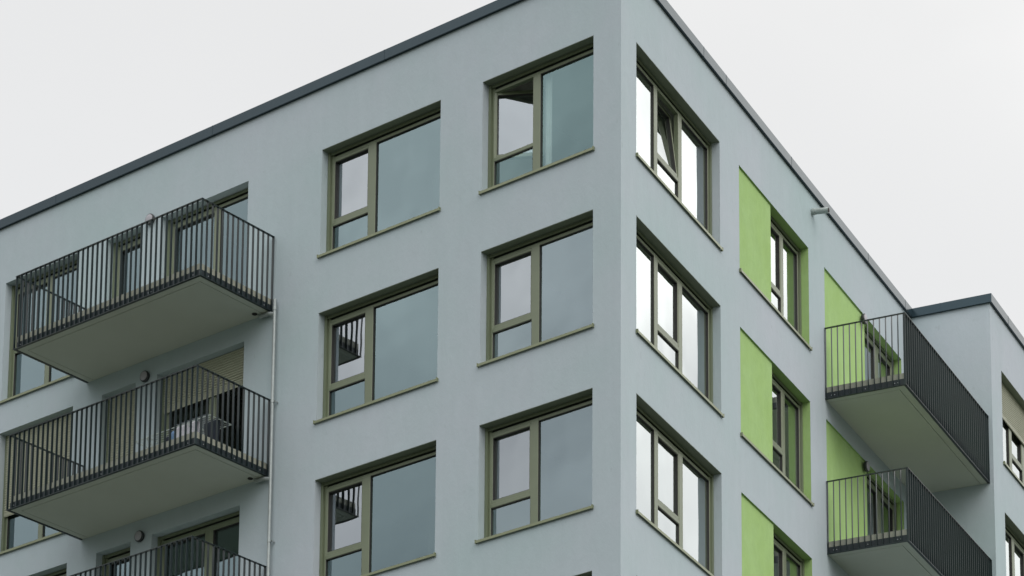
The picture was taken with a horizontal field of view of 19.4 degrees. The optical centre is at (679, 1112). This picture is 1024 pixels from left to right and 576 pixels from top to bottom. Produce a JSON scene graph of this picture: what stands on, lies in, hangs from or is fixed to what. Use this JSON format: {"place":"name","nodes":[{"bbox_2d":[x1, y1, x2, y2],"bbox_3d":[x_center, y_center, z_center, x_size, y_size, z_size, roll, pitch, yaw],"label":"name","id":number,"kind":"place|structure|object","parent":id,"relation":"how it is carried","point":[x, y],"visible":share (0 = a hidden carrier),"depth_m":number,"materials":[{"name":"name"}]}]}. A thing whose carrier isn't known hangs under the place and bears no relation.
{"place":"outdoors","nodes":[
{"label":"outdoors","id":0,"kind":"place"},
{"bbox_2d":[0,0,1023,336],"label":"sky","id":1,"kind":"structure","parent":0,"point":[906,117],"materials":[{"name":"white"}]},
{"label":"ground","id":2,"kind":"structure","parent":0,"visible":0},
{"bbox_2d":[0,0,1023,575],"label":"apartment building","id":3,"kind":"structure","parent":2,"relation":"on","point":[574,286],"depth_m":49.03,"materials":[{"name":"paint"}]},
{"bbox_2d":[0,414,70,553],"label":"window","id":4,"kind":"structure","parent":3,"relation":"in","point":[5,535],"depth_m":52.86,"materials":[{"name":"beige glass"}]},
{"bbox_2d":[0,260,76,403],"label":"window","id":5,"kind":"structure","parent":3,"relation":"in","point":[12,372],"depth_m":53.66,"materials":[{"name":"beige"}]},
{"bbox_2d":[45,568,66,575],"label":"window","id":6,"kind":"structure","parent":3,"relation":"in","point":[63,572],"depth_m":52.02,"materials":[{"name":"beige"}]},
{"bbox_2d":[102,547,129,575],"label":"balcony door","id":7,"kind":"structure","parent":3,"relation":"in","point":[123,553],"depth_m":51.23,"materials":[{"name":"beige"}]},
{"bbox_2d":[106,390,134,462],"bbox_3d":[-9.564,-11.354,51.475,0.850,2.287,0.114,-8,-14,36],"label":"balcony door","id":8,"kind":"structure","parent":3,"relation":"in","point":[133,393],"depth_m":51.58,"materials":[{"name":"beige"}]},
{"bbox_2d":[112,233,140,297],"bbox_3d":[-9.568,-14.199,52.037,0.850,2.287,0.120,-8,-14,36],"label":"balcony door","id":9,"kind":"structure","parent":3,"relation":"in","point":[134,237],"depth_m":52.33,"materials":[{"name":"beige"}]},
{"bbox_2d":[134,530,144,541],"bbox_3d":[-9.154,-9.766,50.555,0.200,0.200,0.080,-8,-14,36],"label":"wall lamp","id":10,"kind":"object","parent":3,"relation":"attached to","point":[139,536],"visible":1,"depth_m":50.51,"materials":[{"name":"grey plastic"}]},
{"bbox_2d":[140,370,149,381],"bbox_3d":[-9.162,-12.612,51.112,0.200,0.200,0.080,-8,-14,36],"label":"wall lamp","id":11,"kind":"object","parent":3,"relation":"attached to","point":[144,375],"visible":1,"depth_m":51.07,"materials":[{"name":"grey plastic"}]},
{"bbox_2d":[145,213,154,224],"bbox_3d":[-9.171,-15.468,51.670,0.200,0.200,0.080,-8,-14,36],"label":"wall lamp","id":12,"kind":"object","parent":3,"relation":"attached to","point":[149,216],"visible":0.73,"depth_m":51.63,"materials":[{"name":"grey plastic"}]},
{"bbox_2d":[136,414,230,447],"bbox_3d":[-8.141,-10.905,48.856,1.766,0.476,0.618,-8,-14,36],"label":"drying rack","id":13,"kind":"object","parent":3,"relation":"on","point":[188,423],"visible":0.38,"depth_m":48.78,"materials":[{"name":"white metal"}]},
{"bbox_2d":[176,420,199,437],"bbox_3d":[-8.005,-10.979,48.537,0.500,0.498,0.077,-8,-14,36],"label":"dotted sheet","id":14,"kind":"object","parent":13,"relation":"hanging from","point":[188,428],"visible":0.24,"depth_m":48.51,"materials":[{"name":"white fabric"}]},
{"bbox_2d":[204,417,219,441],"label":"black trousers","id":15,"kind":"object","parent":13,"relation":"hanging from","point":[214,429],"visible":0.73,"depth_m":48.36,"materials":[{"name":"fabric"}]},
{"bbox_2d":[157,511,239,575],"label":"balcony door","id":16,"kind":"structure","parent":3,"relation":"in","point":[209,529],"depth_m":49.86,"materials":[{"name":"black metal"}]},
{"bbox_2d":[161,347,243,442],"bbox_3d":[-7.755,-11.532,50.593,2.088,2.287,0.849,-8,-14,36],"label":"balcony door","id":17,"kind":"structure","parent":3,"relation":"in","point":[230,366],"depth_m":50.35,"materials":[{"name":"beige"}]},
{"bbox_2d":[166,188,247,276],"bbox_3d":[-7.980,-14.433,50.866,2.088,2.287,0.120,-8,-14,36],"label":"balcony door","id":18,"kind":"structure","parent":3,"relation":"in","point":[240,196],"depth_m":50.96,"materials":[{"name":"black"}]},
{"bbox_2d":[266,299,277,575],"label":"drainpipe","id":19,"kind":"object","parent":3,"relation":"attached to","point":[269,540],"visible":1,"depth_m":48.86,"materials":[{"name":"metal"}]},
{"bbox_2d":[315,440,435,575],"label":"window","id":20,"kind":"structure","parent":3,"relation":"in","point":[364,477],"depth_m":47.67,"materials":[{"name":"beige"}]},
{"bbox_2d":[313,268,438,424],"bbox_3d":[-4.787,-12.247,47.883,2.666,1.940,0.304,-8,-14,36],"label":"window","id":21,"kind":"structure","parent":3,"relation":"in","point":[367,309],"depth_m":48.23,"materials":[{"name":"beige"}]},
{"bbox_2d":[317,100,440,258],"bbox_3d":[-4.796,-15.093,48.439,2.666,1.940,0.304,-8,-14,36],"label":"window","id":22,"kind":"structure","parent":3,"relation":"in","point":[370,145],"depth_m":48.77,"materials":[{"name":"beige metal"}]},
{"bbox_2d":[475,388,593,543],"bbox_3d":[-2.136,-9.790,45.379,2.300,1.940,0.304,-8,-14,36],"label":"window","id":23,"kind":"structure","parent":3,"relation":"in","point":[533,421],"depth_m":45.64,"materials":[{"name":"beige metal"}]},
{"bbox_2d":[476,210,593,367],"bbox_3d":[-2.145,-12.636,45.935,2.300,1.940,0.304,-8,-14,36],"label":"window","id":24,"kind":"structure","parent":3,"relation":"in","point":[534,246],"depth_m":46.20,"materials":[{"name":"beige metal"}]},
{"bbox_2d":[478,35,594,194],"bbox_3d":[-2.032,-15.574,46.673,2.300,2.190,0.708,-8,-14,36],"label":"window","id":25,"kind":"structure","parent":3,"relation":"in","point":[541,145],"depth_m":46.77,"materials":[{"name":"beige"}]},
{"bbox_2d":[575,571,591,575],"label":"window","id":26,"kind":"structure","parent":3,"relation":"in","point":[589,573],"depth_m":44.41,"materials":[{"name":"beige"}]},
{"bbox_2d":[636,393,720,575],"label":"window","id":27,"kind":"structure","parent":3,"relation":"in","point":[675,493],"depth_m":46.60,"materials":[{"name":"black"}]},
{"bbox_2d":[636,42,722,251],"bbox_3d":[-0.160,-15.294,47.486,0.429,1.940,3.361,-5,-12,23],"label":"window","id":28,"kind":"structure","parent":3,"relation":"in","point":[682,164],"depth_m":47.79,"materials":[{"name":"black"}]},
{"bbox_2d":[636,216,723,417],"bbox_3d":[-0.157,-12.447,46.932,0.441,1.940,3.361,-5,-12,23],"label":"window","id":29,"kind":"structure","parent":3,"relation":"in","point":[671,316],"depth_m":47.16,"materials":[{"name":"black"}]},
{"bbox_2d":[739,215,812,350],"bbox_3d":[1.480,-14.583,51.145,0.420,1.940,3.252,-5,-12,23],"label":"window","id":30,"kind":"structure","parent":3,"relation":"in","point":[785,259],"depth_m":52.06,"materials":[{"name":"beige"}]},
{"bbox_2d":[740,372,813,506],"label":"window","id":31,"kind":"structure","parent":3,"relation":"in","point":[787,411],"depth_m":51.50,"materials":[{"name":"beige"}]},
{"bbox_2d":[773,532,804,575],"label":"window","id":32,"kind":"structure","parent":3,"relation":"in","point":[786,562],"depth_m":50.90,"materials":[{"name":"beige metal"}]},
{"bbox_2d":[811,207,829,215],"bbox_3d":[2.484,-16.005,52.969,0.346,0.143,0.122,-5,-12,23],"label":"overflow spout","id":33,"kind":"object","parent":3,"relation":"attached to","point":[816,211],"visible":1,"depth_m":52.93,"materials":[{"name":"grey plastic"}]},
{"bbox_2d":[861,313,866,324],"bbox_3d":[3.414,-14.661,55.129,0.080,0.200,0.200,-5,-12,23],"label":"wall lamp","id":34,"kind":"object","parent":3,"relation":"attached to","point":[864,316],"visible":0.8,"depth_m":55.07,"materials":[{"name":"grey plastic"}]},
{"bbox_2d":[863,461,869,471],"bbox_3d":[3.423,-11.815,54.573,0.080,0.200,0.200,-5,-12,23],"label":"wall lamp","id":35,"kind":"object","parent":3,"relation":"attached to","point":[866,466],"visible":1,"depth_m":54.51,"materials":[{"name":"grey plastic"}]},
{"bbox_2d":[864,326,894,379],"bbox_3d":[3.656,-13.449,56.077,0.352,2.287,1.968,-5,-12,25],"label":"balcony door","id":36,"kind":"structure","parent":3,"relation":"in","point":[870,340],"depth_m":56.23,"materials":[{"name":"beige"}]},
{"bbox_2d":[867,473,896,534],"bbox_3d":[3.664,-10.603,55.521,0.352,2.287,1.968,-5,-12,25],"label":"balcony door","id":37,"kind":"structure","parent":3,"relation":"in","point":[873,488],"depth_m":55.69,"materials":[{"name":"beige"}]},
{"bbox_2d":[1001,371,1023,486],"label":"window","id":38,"kind":"structure","parent":3,"relation":"in","point":[1012,402],"depth_m":58.57,"materials":[{"name":"beige"}]},
{"bbox_2d":[1005,513,1023,575],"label":"window","id":39,"kind":"structure","parent":3,"relation":"in","point":[1014,547],"depth_m":57.96,"materials":[{"name":"beige"}]}
]}

